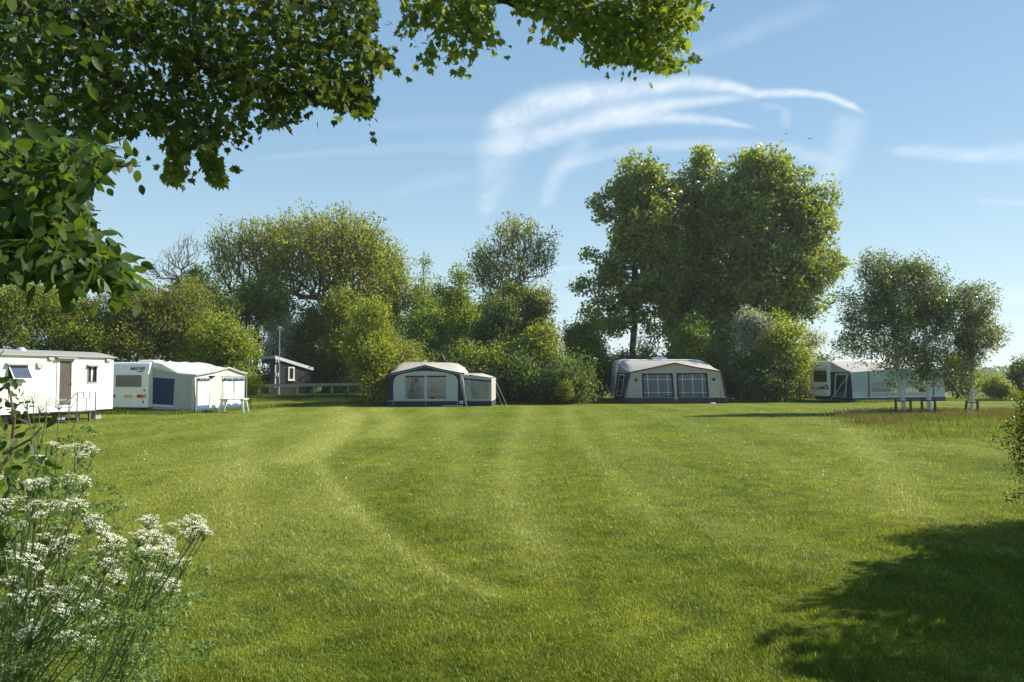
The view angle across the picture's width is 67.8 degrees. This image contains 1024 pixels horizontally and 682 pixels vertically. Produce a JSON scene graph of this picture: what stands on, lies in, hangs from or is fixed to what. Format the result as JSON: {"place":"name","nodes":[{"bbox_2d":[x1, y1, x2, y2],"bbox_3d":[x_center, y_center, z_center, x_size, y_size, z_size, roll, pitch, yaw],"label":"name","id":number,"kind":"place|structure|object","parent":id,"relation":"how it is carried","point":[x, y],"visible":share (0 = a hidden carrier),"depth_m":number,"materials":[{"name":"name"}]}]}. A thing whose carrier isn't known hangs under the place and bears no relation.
{"place":"outdoors","nodes":[
{"label":"outdoors","id":0,"kind":"place"},
{"bbox_2d":[0,377,1023,681],"bbox_3d":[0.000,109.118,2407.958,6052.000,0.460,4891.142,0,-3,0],"label":"lawn","id":1,"kind":"structure","parent":0,"point":[592,411],"depth_m":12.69,"materials":[{"name":"green plant"}]},
{"bbox_2d":[0,475,51,639],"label":"cow parsley","id":2,"kind":"object","parent":1,"relation":"on","point":[2,478],"visible":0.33,"depth_m":2.40,"materials":[{"name":"green plant"}]},
{"bbox_2d":[0,281,65,349],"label":"hedge tree","id":3,"kind":"object","parent":1,"relation":"on","point":[13,306],"visible":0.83,"depth_m":46.09,"materials":[{"name":"green plant"}]},
{"bbox_2d":[3,333,66,350],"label":"undergrowth","id":4,"kind":"object","parent":1,"relation":"on","point":[39,346],"visible":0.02,"depth_m":45.66,"materials":[{"name":"green plant"}]},
{"bbox_2d":[0,350,74,658],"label":"leafy shrub","id":5,"kind":"object","parent":1,"relation":"on","point":[9,474],"visible":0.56,"depth_m":2.19,"materials":[{"name":"green plant"}]},
{"bbox_2d":[0,645,109,681],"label":"tall grass","id":6,"kind":"structure","parent":1,"relation":"on","point":[69,671],"depth_m":4.17,"materials":[{"name":"green plant"}]},
{"bbox_2d":[0,347,117,424],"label":"mobile home","id":7,"kind":"object","parent":1,"relation":"on","point":[67,375],"visible":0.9,"depth_m":32.46,"materials":[{"name":"white metal"}]},
{"bbox_2d":[5,362,32,380],"bbox_3d":[-19.671,1.238,30.429,0.400,0.746,1.068,-1,-3,14],"label":"window","id":8,"kind":"structure","parent":7,"relation":"in","point":[19,371],"depth_m":30.38,"materials":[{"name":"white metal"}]},
{"bbox_2d":[55,356,78,407],"bbox_3d":[-19.141,1.757,32.726,0.250,2.189,1.078,-1,-3,14],"label":"door","id":9,"kind":"structure","parent":7,"relation":"in","point":[65,365],"depth_m":32.75,"materials":[{"name":"wood"}]},
{"bbox_2d":[87,364,100,382],"bbox_3d":[-18.808,1.467,34.242,0.210,0.848,0.694,-1,-3,14],"label":"window","id":10,"kind":"structure","parent":7,"relation":"in","point":[92,369],"depth_m":34.24,"materials":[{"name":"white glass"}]},
{"bbox_2d":[2,395,125,681],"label":"cow parsley","id":11,"kind":"object","parent":1,"relation":"on","point":[86,427],"visible":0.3,"depth_m":2.61,"materials":[{"name":"green plant"}]},
{"bbox_2d":[0,391,143,681],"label":"cow parsley","id":12,"kind":"object","parent":1,"relation":"on","point":[22,533],"visible":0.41,"depth_m":2.29,"materials":[{"name":"green plant"}]},
{"bbox_2d":[0,477,146,681],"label":"cow parsley","id":13,"kind":"object","parent":1,"relation":"on","point":[23,661],"visible":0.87,"depth_m":1.86,"materials":[{"name":"green plant"}]},
{"bbox_2d":[56,391,95,422],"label":"entrance steps","id":14,"kind":"structure","parent":1,"relation":"on","point":[77,415],"depth_m":32.31,"materials":[{"name":"metal"}]},
{"bbox_2d":[0,0,154,317],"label":"elm tree","id":15,"kind":"object","parent":1,"relation":"on","point":[49,239],"visible":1,"depth_m":4.08,"materials":[{"name":"green plant"}]},
{"bbox_2d":[25,283,132,356],"bbox_3d":[-27.401,0.112,48.016,6.709,8.169,5.510,0,-3,0],"label":"hedge tree","id":16,"kind":"object","parent":1,"relation":"on","point":[70,329],"visible":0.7,"depth_m":46.81,"materials":[{"name":"green plant"}]},
{"bbox_2d":[45,340,124,361],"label":"undergrowth","id":17,"kind":"object","parent":1,"relation":"on","point":[55,347],"depth_m":46.57,"materials":[{"name":"green plant"}]},
{"bbox_2d":[0,394,191,681],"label":"cow parsley","id":18,"kind":"object","parent":1,"relation":"on","point":[53,521],"visible":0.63,"depth_m":2.02,"materials":[{"name":"green plant"}]},
{"bbox_2d":[30,513,218,681],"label":"cow parsley","id":19,"kind":"object","parent":1,"relation":"on","point":[136,617],"visible":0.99,"depth_m":1.75,"materials":[{"name":"green plant"}]},
{"bbox_2d":[73,273,179,361],"bbox_3d":[-24.860,-0.185,49.171,7.015,8.857,5.759,0,-3,0],"label":"hedge shrub","id":20,"kind":"object","parent":1,"relation":"on","point":[122,324],"visible":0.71,"depth_m":48.31,"materials":[{"name":"green plant"}]},
{"bbox_2d":[43,514,213,681],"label":"cow parsley","id":21,"kind":"object","parent":1,"relation":"on","point":[123,668],"visible":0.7,"depth_m":1.93,"materials":[{"name":"green plant"}]},
{"bbox_2d":[79,516,217,681],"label":"cow parsley","id":22,"kind":"object","parent":1,"relation":"on","point":[164,644],"visible":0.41,"depth_m":2.37,"materials":[{"name":"green plant"}]},
{"bbox_2d":[113,360,196,409],"bbox_3d":[-19.865,2.494,42.663,2.410,2.795,5.240,0,-3,9],"label":"caravan","id":23,"kind":"object","parent":1,"relation":"on","point":[132,384],"visible":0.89,"depth_m":40.11,"materials":[{"name":"white metal"}]},
{"bbox_2d":[115,374,142,387],"bbox_3d":[-20.185,2.105,40.110,1.599,0.728,0.011,0,-3,9],"label":"rear window","id":24,"kind":"structure","parent":23,"relation":"in","point":[121,380],"depth_m":40.11,"materials":[{"name":"grey glass"}]},
{"bbox_2d":[132,233,204,285],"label":"bare tree","id":25,"kind":"object","parent":1,"relation":"on","point":[158,274],"visible":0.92,"depth_m":60.23,"materials":[{"name":"brown plant"}]},
{"bbox_2d":[127,275,223,361],"bbox_3d":[-22.237,-0.139,49.984,6.023,8.838,5.515,0,-3,0],"label":"hedge shrub","id":26,"kind":"object","parent":1,"relation":"on","point":[179,317],"visible":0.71,"depth_m":49.24,"materials":[{"name":"green plant"}]},
{"bbox_2d":[158,262,245,321],"bbox_3d":[-25.343,-1.047,62.136,7.029,10.818,5.064,1,-3,-17],"label":"hedge tree","id":27,"kind":"object","parent":1,"relation":"on","point":[230,302],"visible":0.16,"depth_m":61.62,"materials":[{"name":"green plant"}]},
{"bbox_2d":[151,361,257,412],"bbox_3d":[-17.310,2.567,43.455,2.636,2.749,7.044,0,-3,11],"label":"awning","id":28,"kind":"object","parent":1,"relation":"on","point":[180,386],"visible":0.94,"depth_m":40.74,"materials":[{"name":"grey fabric"}]},
{"bbox_2d":[174,307,269,405],"bbox_3d":[-18.455,1.015,48.518,6.034,6.355,4.786,0,-3,0],"label":"hedge shrub","id":29,"kind":"object","parent":1,"relation":"on","point":[219,342],"visible":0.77,"depth_m":47.81,"materials":[{"name":"green plant"}]},
{"bbox_2d":[218,398,248,412],"bbox_3d":[-14.928,3.454,40.887,1.400,0.740,0.840,0,-3,0],"label":"garden table","id":30,"kind":"object","parent":1,"relation":"on","point":[225,400],"visible":0.99,"depth_m":40.66,"materials":[{"name":"white plastic"}]},
{"bbox_2d":[193,213,303,375],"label":"ash tree","id":31,"kind":"object","parent":1,"relation":"on","point":[228,258],"visible":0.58,"depth_m":71.42,"materials":[{"name":"green plant"}]},
{"bbox_2d":[220,261,303,370],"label":"hedge tree","id":32,"kind":"object","parent":1,"relation":"on","point":[257,300],"visible":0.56,"depth_m":66.32,"materials":[{"name":"green plant"}]},
{"bbox_2d":[239,355,313,392],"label":"undergrowth","id":33,"kind":"object","parent":1,"relation":"on","point":[265,375],"visible":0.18,"depth_m":68.17,"materials":[{"name":"green plant"}]},
{"bbox_2d":[254,300,302,371],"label":"hedge shrub","id":34,"kind":"object","parent":1,"relation":"on","point":[285,330],"visible":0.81,"depth_m":66.49,"materials":[{"name":"green plant"}]},
{"bbox_2d":[278,327,281,394],"bbox_3d":[-18.452,1.573,60.490,0.550,5.429,0.100,0,-3,0],"label":"aerial mast","id":35,"kind":"object","parent":1,"relation":"on","point":[279,358],"visible":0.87,"depth_m":60.48,"materials":[{"name":"metal"}]},
{"bbox_2d":[260,356,313,393],"bbox_3d":[-18.978,2.911,64.097,3.396,3.262,3.230,2,-3,-40],"label":"wooden hut","id":36,"kind":"object","parent":1,"relation":"on","point":[292,372],"visible":0.87,"depth_m":62.78,"materials":[{"name":"grey wood"}]},
{"bbox_2d":[288,367,295,380],"bbox_3d":[-18.163,2.705,62.806,0.644,1.154,0.190,2,-3,-40],"label":"window","id":37,"kind":"structure","parent":36,"relation":"in","point":[291,370],"depth_m":62.84,"materials":[{"name":"white paint"}]},
{"bbox_2d":[253,293,352,392],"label":"hedge shrub","id":38,"kind":"object","parent":1,"relation":"on","point":[307,340],"visible":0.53,"depth_m":67.45,"materials":[{"name":"green plant"}]},
{"bbox_2d":[248,383,362,394],"bbox_3d":[-15.751,3.765,58.147,8.584,1.130,0.210,0,-3,-10],"label":"plank fence","id":39,"kind":"object","parent":1,"relation":"on","point":[273,389],"visible":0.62,"depth_m":58.13,"materials":[{"name":"grey wood"}]},
{"bbox_2d":[230,197,406,391],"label":"ash tree","id":40,"kind":"object","parent":1,"relation":"on","point":[323,258],"visible":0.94,"depth_m":68.72,"materials":[{"name":"green plant"}]},
{"bbox_2d":[312,280,373,392],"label":"hedge shrub","id":41,"kind":"object","parent":1,"relation":"on","point":[337,309],"visible":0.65,"depth_m":66.23,"materials":[{"name":"green plant"}]},
{"bbox_2d":[0,0,714,191],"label":"maple tree","id":42,"kind":"object","parent":1,"relation":"on","point":[649,23],"visible":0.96,"depth_m":7.08,"materials":[{"name":"green plant"}]},
{"bbox_2d":[335,292,407,404],"bbox_3d":[-9.225,0.467,50.474,4.616,7.650,4.507,0,-3,0],"label":"shrub","id":43,"kind":"object","parent":1,"relation":"on","point":[368,357],"visible":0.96,"depth_m":49.89,"materials":[{"name":"green plant"}]},
{"bbox_2d":[351,237,426,380],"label":"ash tree","id":44,"kind":"object","parent":1,"relation":"on","point":[399,298],"visible":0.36,"depth_m":76.62,"materials":[{"name":"green plant"}]},
{"bbox_2d":[377,320,438,398],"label":"hedge shrub","id":45,"kind":"object","parent":1,"relation":"on","point":[410,352],"visible":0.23,"depth_m":52.58,"materials":[{"name":"green plant"}]},
{"bbox_2d":[403,252,438,343],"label":"slim tree","id":46,"kind":"object","parent":1,"relation":"on","point":[429,299],"visible":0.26,"depth_m":71.03,"materials":[{"name":"green plant"}]},
{"bbox_2d":[397,338,454,362],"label":"undergrowth","id":47,"kind":"object","parent":1,"relation":"on","point":[439,357],"visible":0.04,"depth_m":54.90,"materials":[{"name":"green plant"}]},
{"bbox_2d":[396,299,458,362],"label":"hedge shrub","id":48,"kind":"object","parent":1,"relation":"on","point":[432,332],"visible":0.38,"depth_m":57.39,"materials":[{"name":"green plant"}]},
{"bbox_2d":[386,362,477,405],"bbox_3d":[-5.046,2.782,49.397,6.026,2.851,4.157,0,-3,0],"label":"awning","id":49,"kind":"object","parent":1,"relation":"on","point":[451,375],"visible":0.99,"depth_m":48.93,"materials":[{"name":"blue fabric"}]},
{"bbox_2d":[403,360,467,398],"bbox_3d":[-5.377,2.850,52.560,4.835,2.987,2.230,0,-3,0],"label":"caravan","id":50,"kind":"object","parent":1,"relation":"on","point":[436,388],"visible":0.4,"depth_m":51.45,"materials":[{"name":"white plastic"}]},
{"bbox_2d":[400,278,483,345],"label":"hedge tree","id":51,"kind":"object","parent":1,"relation":"on","point":[426,293],"visible":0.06,"depth_m":75.89,"materials":[{"name":"green plant"}]},
{"bbox_2d":[427,259,482,360],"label":"hedge tree","id":52,"kind":"object","parent":1,"relation":"on","point":[464,316],"visible":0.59,"depth_m":68.64,"materials":[{"name":"green plant"}]},
{"bbox_2d":[448,334,493,397],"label":"hedge shrub","id":53,"kind":"object","parent":1,"relation":"on","point":[469,353],"visible":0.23,"depth_m":54.38,"materials":[{"name":"green plant"}]},
{"bbox_2d":[439,345,515,400],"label":"undergrowth","id":54,"kind":"object","parent":1,"relation":"on","point":[482,385],"visible":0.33,"depth_m":53.11,"materials":[{"name":"green plant"}]},
{"bbox_2d":[464,373,506,405],"bbox_3d":[-1.747,3.144,49.705,2.877,2.144,2.209,0,-3,0],"label":"side tent","id":55,"kind":"object","parent":1,"relation":"on","point":[491,401],"visible":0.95,"depth_m":48.97,"materials":[{"name":"grey fabric"}]},
{"bbox_2d":[462,282,532,359],"bbox_3d":[-1.079,0.059,58.022,5.499,9.139,4.451,0,-3,0],"label":"hedge shrub","id":56,"kind":"object","parent":1,"relation":"on","point":[497,321],"visible":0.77,"depth_m":57.55,"materials":[{"name":"green plant"}]},
{"bbox_2d":[477,335,534,401],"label":"hedge shrub","id":57,"kind":"object","parent":1,"relation":"on","point":[501,348],"visible":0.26,"depth_m":54.20,"materials":[{"name":"green plant"}]},
{"bbox_2d":[462,290,559,357],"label":"hedge tree","id":58,"kind":"object","parent":1,"relation":"on","point":[486,303],"visible":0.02,"depth_m":75.41,"materials":[{"name":"green plant"}]},
{"bbox_2d":[462,210,562,348],"bbox_3d":[0.025,-2.865,62.162,8.363,15.392,7.085,0,-3,0],"label":"sparse tree","id":59,"kind":"object","parent":1,"relation":"on","point":[488,268],"visible":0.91,"depth_m":61.85,"materials":[{"name":"green plant"}]},
{"bbox_2d":[485,345,558,403],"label":"undergrowth","id":60,"kind":"object","parent":1,"relation":"on","point":[521,379],"visible":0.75,"depth_m":52.74,"materials":[{"name":"green plant"}]},
{"bbox_2d":[487,273,559,336],"bbox_3d":[0.927,-0.323,60.036,5.664,10.092,3.940,0,-3,8],"label":"round tree","id":61,"kind":"object","parent":1,"relation":"on","point":[533,308],"visible":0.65,"depth_m":59.42,"materials":[{"name":"green plant"}]},
{"bbox_2d":[510,316,566,398],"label":"hedge shrub","id":62,"kind":"object","parent":1,"relation":"on","point":[540,339],"visible":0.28,"depth_m":55.22,"materials":[{"name":"green plant"}]},
{"bbox_2d":[552,377,576,401],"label":"box bush","id":63,"kind":"object","parent":1,"relation":"on","point":[563,391],"visible":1,"depth_m":51.14,"materials":[{"name":"green plant"}]},
{"bbox_2d":[523,345,606,403],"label":"undergrowth","id":64,"kind":"object","parent":1,"relation":"on","point":[568,370],"visible":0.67,"depth_m":52.58,"materials":[{"name":"green plant"}]},
{"bbox_2d":[556,311,612,399],"bbox_3d":[5.980,1.163,60.929,5.061,7.226,4.845,0,-3,0],"label":"hedge shrub","id":65,"kind":"object","parent":1,"relation":"on","point":[587,336],"visible":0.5,"depth_m":60.22,"materials":[{"name":"green plant"}]},
{"bbox_2d":[591,344,632,398],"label":"undergrowth","id":66,"kind":"object","parent":1,"relation":"on","point":[609,390],"visible":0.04,"depth_m":62.42,"materials":[{"name":"green plant"}]},
{"bbox_2d":[567,146,696,356],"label":"poplar tree","id":67,"kind":"object","parent":1,"relation":"on","point":[645,234],"visible":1,"depth_m":65.50,"materials":[{"name":"green plant"}]},
{"bbox_2d":[606,327,664,393],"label":"hedge shrub","id":68,"kind":"object","parent":1,"relation":"on","point":[644,351],"visible":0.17,"depth_m":59.73,"materials":[{"name":"green plant"}]},
{"bbox_2d":[632,337,673,358],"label":"undergrowth","id":69,"kind":"object","parent":1,"relation":"on","point":[663,355],"visible":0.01,"depth_m":61.45,"materials":[{"name":"green plant"}]},
{"bbox_2d":[614,360,727,402],"bbox_3d":[11.396,2.900,54.868,7.692,3.103,3.514,0,-3,0],"label":"awning","id":70,"kind":"object","parent":1,"relation":"on","point":[637,381],"visible":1,"depth_m":53.96,"materials":[{"name":"beige fabric"}]},
{"bbox_2d":[616,374,624,395],"bbox_3d":[7.887,3.201,55.529,0.269,1.572,1.254,1,-3,-12],"label":"side window","id":71,"kind":"structure","parent":70,"relation":"in","point":[621,376],"depth_m":55.56,"materials":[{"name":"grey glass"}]},
{"bbox_2d":[642,373,673,396],"bbox_3d":[10.333,3.129,53.917,2.314,1.709,0.023,0,-3,0],"label":"window frame","id":72,"kind":"structure","parent":70,"relation":"in","point":[643,374],"depth_m":53.92,"materials":[{"name":"white fabric"}]},
{"bbox_2d":[676,373,708,396],"bbox_3d":[12.786,3.116,53.917,2.298,1.736,0.023,0,-3,0],"label":"window frame","id":73,"kind":"structure","parent":70,"relation":"in","point":[677,374],"depth_m":53.92,"materials":[{"name":"white fabric"}]},
{"bbox_2d":[611,357,734,398],"bbox_3d":[12.464,2.904,57.763,9.617,3.341,2.330,0,-3,0],"label":"caravan","id":74,"kind":"object","parent":1,"relation":"on","point":[614,368],"visible":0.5,"depth_m":56.78,"materials":[{"name":"white metal"}]},
{"bbox_2d":[612,375,614,386],"bbox_3d":[7.680,3.025,57.773,0.050,0.848,1.348,0,-3,0],"label":"window","id":75,"kind":"structure","parent":74,"relation":"in","point":[613,377],"depth_m":57.69,"materials":[{"name":"grey glass"}]},
{"bbox_2d":[652,142,744,345],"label":"poplar tree","id":76,"kind":"object","parent":1,"relation":"on","point":[693,219],"visible":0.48,"depth_m":67.58,"materials":[{"name":"green plant"}]},
{"bbox_2d":[662,312,738,365],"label":"hedge shrub","id":77,"kind":"object","parent":1,"relation":"on","point":[693,338],"visible":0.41,"depth_m":58.86,"materials":[{"name":"green plant"}]},
{"bbox_2d":[675,343,773,399],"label":"undergrowth","id":78,"kind":"object","parent":1,"relation":"on","point":[739,363],"visible":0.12,"depth_m":57.26,"materials":[{"name":"green plant"}]},
{"bbox_2d":[730,301,777,364],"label":"hedge shrub","id":79,"kind":"object","parent":1,"relation":"on","point":[751,326],"visible":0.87,"depth_m":58.63,"materials":[{"name":"green plant"}]},
{"bbox_2d":[658,140,856,356],"bbox_3d":[21.086,-6.437,66.247,16.847,22.954,10.083,0,-3,0],"label":"poplar tree","id":80,"kind":"object","parent":1,"relation":"on","point":[761,204],"visible":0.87,"depth_m":64.69,"materials":[{"name":"green plant"}]},
{"bbox_2d":[705,344,812,401],"bbox_3d":[17.892,2.456,57.387,8.586,4.402,5.122,0,-3,0],"label":"hedge shrub","id":81,"kind":"object","parent":1,"relation":"on","point":[774,385],"visible":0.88,"depth_m":56.44,"materials":[{"name":"green plant"}]},
{"bbox_2d":[747,307,820,399],"bbox_3d":[20.365,0.977,58.060,6.092,7.350,4.042,0,-3,0],"label":"hedge shrub","id":82,"kind":"object","parent":1,"relation":"on","point":[781,343],"visible":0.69,"depth_m":57.36,"materials":[{"name":"green plant"}]},
{"bbox_2d":[788,325,831,399],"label":"hedge shrub","id":83,"kind":"object","parent":1,"relation":"on","point":[806,384],"visible":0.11,"depth_m":61.77,"materials":[{"name":"green plant"}]},
{"bbox_2d":[794,347,845,397],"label":"undergrowth","id":84,"kind":"object","parent":1,"relation":"on","point":[822,358],"visible":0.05,"depth_m":67.40,"materials":[{"name":"green plant"}]},
{"bbox_2d":[810,361,890,399],"bbox_3d":[26.237,3.019,59.015,6.261,2.983,2.011,1,-3,-22],"label":"caravan","id":85,"kind":"object","parent":1,"relation":"on","point":[820,387],"visible":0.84,"depth_m":57.90,"materials":[{"name":"white metal"}]},
{"bbox_2d":[813,370,826,382],"bbox_3d":[23.397,2.677,57.844,0.013,0.982,1.433,1,-3,-22],"label":"rear window","id":86,"kind":"structure","parent":85,"relation":"in","point":[819,376],"depth_m":57.82,"materials":[{"name":"grey glass"}]},
{"bbox_2d":[827,246,936,410],"bbox_3d":[19.712,-0.624,40.479,5.853,8.929,3.811,0,-3,0],"label":"birch tree","id":87,"kind":"object","parent":1,"relation":"on","point":[889,288],"visible":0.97,"depth_m":40.16,"materials":[{"name":"green plant"}]},
{"bbox_2d":[830,361,964,402],"bbox_3d":[28.964,3.067,57.855,11.762,3.023,2.429,1,-3,-20],"label":"awning","id":88,"kind":"object","parent":1,"relation":"on","point":[860,386],"visible":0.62,"depth_m":56.16,"materials":[{"name":"blue fabric"}]},
{"bbox_2d":[834,374,847,396],"bbox_3d":[24.154,3.257,55.977,0.014,1.738,1.336,1,-3,-22],"label":"side window","id":89,"kind":"structure","parent":88,"relation":"in","point":[839,378],"depth_m":56.00,"materials":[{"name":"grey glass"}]},
{"bbox_2d":[871,381,897,392],"bbox_3d":[27.473,3.394,56.167,2.655,0.900,0.007,1,-3,-22],"label":"window pane","id":90,"kind":"structure","parent":88,"relation":"in","point":[871,381],"depth_m":56.04,"materials":[{"name":"grey"}]},
{"bbox_2d":[905,381,930,392],"bbox_3d":[30.603,3.451,57.444,2.655,0.900,0.007,1,-3,-22],"label":"window pane","id":91,"kind":"structure","parent":88,"relation":"in","point":[905,381],"depth_m":57.18,"materials":[{"name":"grey plastic"}]},
{"bbox_2d":[805,365,1013,378],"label":"woods","id":92,"kind":"object","parent":1,"relation":"on","point":[1000,371],"visible":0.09,"depth_m":409.44,"materials":[{"name":"green plant"}]},
{"bbox_2d":[909,398,911,410],"bbox_3d":[20.839,3.427,39.828,0.115,0.900,0.115,-1,-3,22],"label":"tree stake","id":93,"kind":"object","parent":1,"relation":"on","point":[910,405],"visible":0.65,"depth_m":39.79,"materials":[{"name":"brown wood"}]},
{"bbox_2d":[900,249,972,410],"bbox_3d":[22.402,-0.544,40.571,4.087,8.761,3.342,0,-3,0],"label":"birch tree","id":94,"kind":"object","parent":1,"relation":"on","point":[940,306],"visible":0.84,"depth_m":40.19,"materials":[{"name":"green plant"}]},
{"bbox_2d":[936,350,988,397],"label":"hedge shrub","id":95,"kind":"object","parent":1,"relation":"on","point":[957,393],"visible":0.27,"depth_m":65.28,"materials":[{"name":"green plant"}]},
{"bbox_2d":[946,278,1014,410],"bbox_3d":[24.725,0.227,40.583,3.435,7.212,3.088,0,-3,0],"label":"birch tree","id":96,"kind":"object","parent":1,"relation":"on","point":[971,337],"visible":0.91,"depth_m":40.27,"materials":[{"name":"green plant"}]},
{"bbox_2d":[964,373,1023,502],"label":"golden shrub","id":97,"kind":"object","parent":1,"relation":"on","point":[1017,431],"visible":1,"depth_m":10.23,"materials":[{"name":"green plant"}]},
{"bbox_2d":[978,373,1023,400],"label":"bush","id":98,"kind":"object","parent":1,"relation":"on","point":[995,386],"visible":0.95,"depth_m":59.63,"materials":[{"name":"green plant"}]},
{"bbox_2d":[1002,353,1023,398],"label":"field tree","id":99,"kind":"object","parent":1,"relation":"on","point":[1016,374],"visible":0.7,"depth_m":63.57,"materials":[{"name":"green plant"}]},
{"bbox_2d":[0,0,1023,372],"label":"sky","id":100,"kind":"structure","parent":0,"point":[928,155],"materials":[{"name":"blue"}]},
{"bbox_2d":[98,393,1020,414],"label":"long grass","id":101,"kind":"structure","parent":0,"point":[239,407],"depth_m":52.97,"materials":[{"name":"green plant"}]},
{"bbox_2d":[577,102,674,128],"bbox_3d":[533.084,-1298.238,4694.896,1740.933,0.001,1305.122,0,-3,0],"label":"cloud","id":102,"kind":"structure","parent":0,"point":[615,114],"depth_m":4392.91,"materials":[{"name":"white"}]},
{"bbox_2d":[499,81,853,120],"bbox_3d":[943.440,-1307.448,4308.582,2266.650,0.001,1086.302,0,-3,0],"label":"cloud","id":103,"kind":"structure","parent":0,"point":[583,95],"depth_m":4073.55,"materials":[{"name":"white"}]},
{"bbox_2d":[805,406,1023,428],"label":"meadow grass","id":104,"kind":"structure","parent":0,"point":[856,416],"depth_m":36.01,"materials":[{"name":"green plant"}]},
{"bbox_2d":[832,407,1023,440],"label":"rough grass","id":105,"kind":"structure","parent":0,"point":[948,426],"depth_m":28.68,"materials":[{"name":"green plant"}]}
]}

